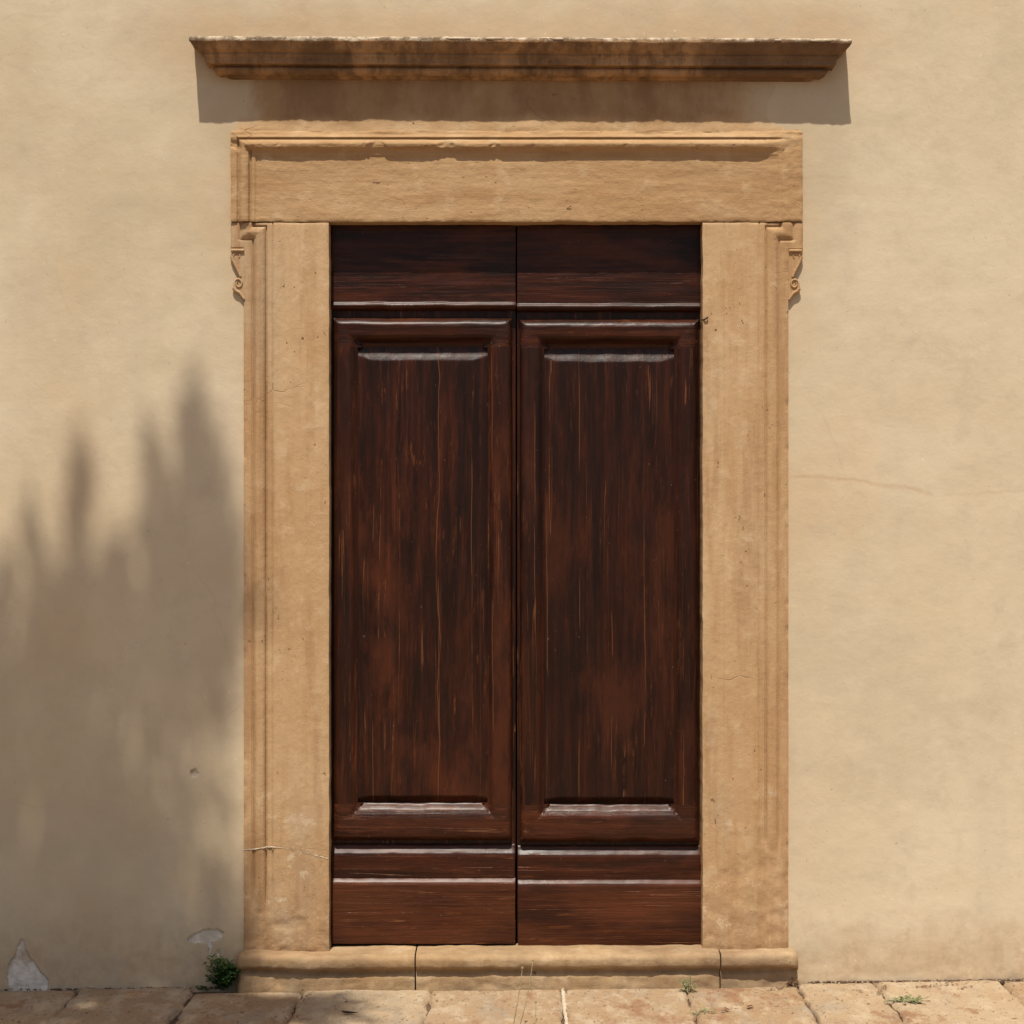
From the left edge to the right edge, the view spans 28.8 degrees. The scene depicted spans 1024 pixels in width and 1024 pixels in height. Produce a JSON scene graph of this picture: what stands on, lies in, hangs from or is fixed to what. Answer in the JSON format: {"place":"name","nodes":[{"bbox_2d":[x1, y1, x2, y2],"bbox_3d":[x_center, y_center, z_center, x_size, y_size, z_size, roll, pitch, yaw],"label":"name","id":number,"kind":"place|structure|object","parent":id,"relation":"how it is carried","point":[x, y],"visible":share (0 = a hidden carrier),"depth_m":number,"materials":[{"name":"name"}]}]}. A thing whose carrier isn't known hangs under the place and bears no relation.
{"place":"outdoors","nodes":[
{"label":"outdoors","id":0,"kind":"place"},
{"bbox_2d":[0,980,1023,1023],"bbox_3d":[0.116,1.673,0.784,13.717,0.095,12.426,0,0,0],"label":"pavement","id":1,"kind":"structure","parent":0,"point":[866,1003],"depth_m":6.69,"materials":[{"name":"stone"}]},
{"bbox_2d":[195,985,209,990],"bbox_3d":[-1.085,1.665,6.962,0.053,0.018,0.047,0,0,43],"label":"weed","id":2,"kind":"object","parent":1,"relation":"on","point":[201,988],"visible":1,"depth_m":6.96,"materials":[{"name":"green plant"}]},
{"bbox_2d":[202,951,241,989],"bbox_3d":[-1.003,1.604,6.947,0.148,0.135,0.113,0,0,-27],"label":"leafy weed","id":3,"kind":"object","parent":1,"relation":"on","point":[224,980],"visible":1,"depth_m":6.94,"materials":[{"name":"green plant"}]},
{"bbox_2d":[0,978,1023,991],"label":"plaster crumbs","id":4,"kind":"object","parent":1,"relation":"on","point":[824,982],"visible":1,"depth_m":6.98,"materials":[{"name":"soil"}]},
{"bbox_2d":[0,0,1023,993],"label":"plastered wall","id":5,"kind":"structure","parent":1,"relation":"on","point":[120,585],"depth_m":7.00,"materials":[{"name":"paint"}]},
{"bbox_2d":[189,36,851,951],"bbox_3d":[0.029,-0.063,7.000,2.293,3.224,0.239,0,0,0],"label":"stone door surround","id":6,"kind":"object","parent":5,"relation":"attached to","point":[333,130],"visible":0.98,"depth_m":6.99,"materials":[{"name":"stone"}]},
{"bbox_2d":[330,224,700,944],"bbox_3d":[0.015,0.251,7.084,1.321,2.569,0.069,0,0,0],"label":"wooden double door","id":7,"kind":"structure","parent":6,"relation":"attached to","point":[424,584],"depth_m":7.07,"materials":[{"name":"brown wood"}]},
{"bbox_2d":[330,225,515,943],"bbox_3d":[-0.316,0.248,7.084,0.659,2.564,0.069,0,0,0],"label":"door leaf","id":8,"kind":"structure","parent":7,"relation":"in","point":[423,333],"depth_m":7.07,"materials":[{"name":"brown wood"}]},
{"bbox_2d":[517,224,700,944],"bbox_3d":[0.347,0.251,7.084,0.658,2.569,0.069,0,0,0],"label":"door leaf","id":9,"kind":"structure","parent":7,"relation":"in","point":[609,853],"depth_m":7.07,"materials":[{"name":"brown wood"}]},
{"bbox_2d":[236,943,797,995],"bbox_3d":[0.018,1.612,7.020,1.961,0.166,0.210,0,0,0],"label":"stone threshold","id":10,"kind":"object","parent":1,"relation":"on","point":[430,968],"visible":0.88,"depth_m":6.94,"materials":[{"name":"stone"}]},
{"bbox_2d":[513,966,523,1023],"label":"dry stalk","id":11,"kind":"object","parent":1,"relation":"on","point":[522,968],"visible":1,"depth_m":6.33,"materials":[{"name":"beige plant"}]},
{"bbox_2d":[520,959,533,1023],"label":"dry stalk","id":12,"kind":"object","parent":1,"relation":"on","point":[528,991],"visible":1,"depth_m":6.34,"materials":[{"name":"beige plant"}]},
{"bbox_2d":[561,988,568,1023],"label":"pavement joint","id":13,"kind":"object","parent":1,"relation":"on","point":[563,1000],"visible":1,"depth_m":6.67,"materials":[{"name":"beige concrete"}]},
{"bbox_2d":[678,974,695,993],"bbox_3d":[0.605,1.629,6.869,0.079,0.068,0.065,0,0,0],"label":"grass sprout","id":14,"kind":"object","parent":1,"relation":"in","point":[686,985],"depth_m":6.87,"materials":[{"name":"plant"}]},
{"bbox_2d":[690,1005,714,1016],"bbox_3d":[0.625,1.651,6.571,0.094,0.038,0.075,0,0,-25],"label":"grass sprout","id":15,"kind":"object","parent":1,"relation":"in","point":[704,1010],"depth_m":6.57,"materials":[{"name":"green plant"}]},
{"bbox_2d":[786,978,801,985],"bbox_3d":[0.981,1.637,6.938,0.064,0.033,0.044,0,0,0],"label":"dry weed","id":16,"kind":"object","parent":1,"relation":"on","point":[796,982],"visible":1,"depth_m":6.94,"materials":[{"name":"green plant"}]},
{"bbox_2d":[884,993,930,1003],"bbox_3d":[1.337,1.638,6.697,0.133,0.026,0.140,0,0,33],"label":"creeping weed","id":17,"kind":"object","parent":1,"relation":"on","point":[913,999],"visible":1,"depth_m":6.69,"materials":[{"name":"green plant"}]},
{"bbox_2d":[1,984,1022,1023],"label":"paving grit","id":18,"kind":"object","parent":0,"point":[567,993],"visible":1,"depth_m":6.72,"materials":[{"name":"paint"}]}
]}

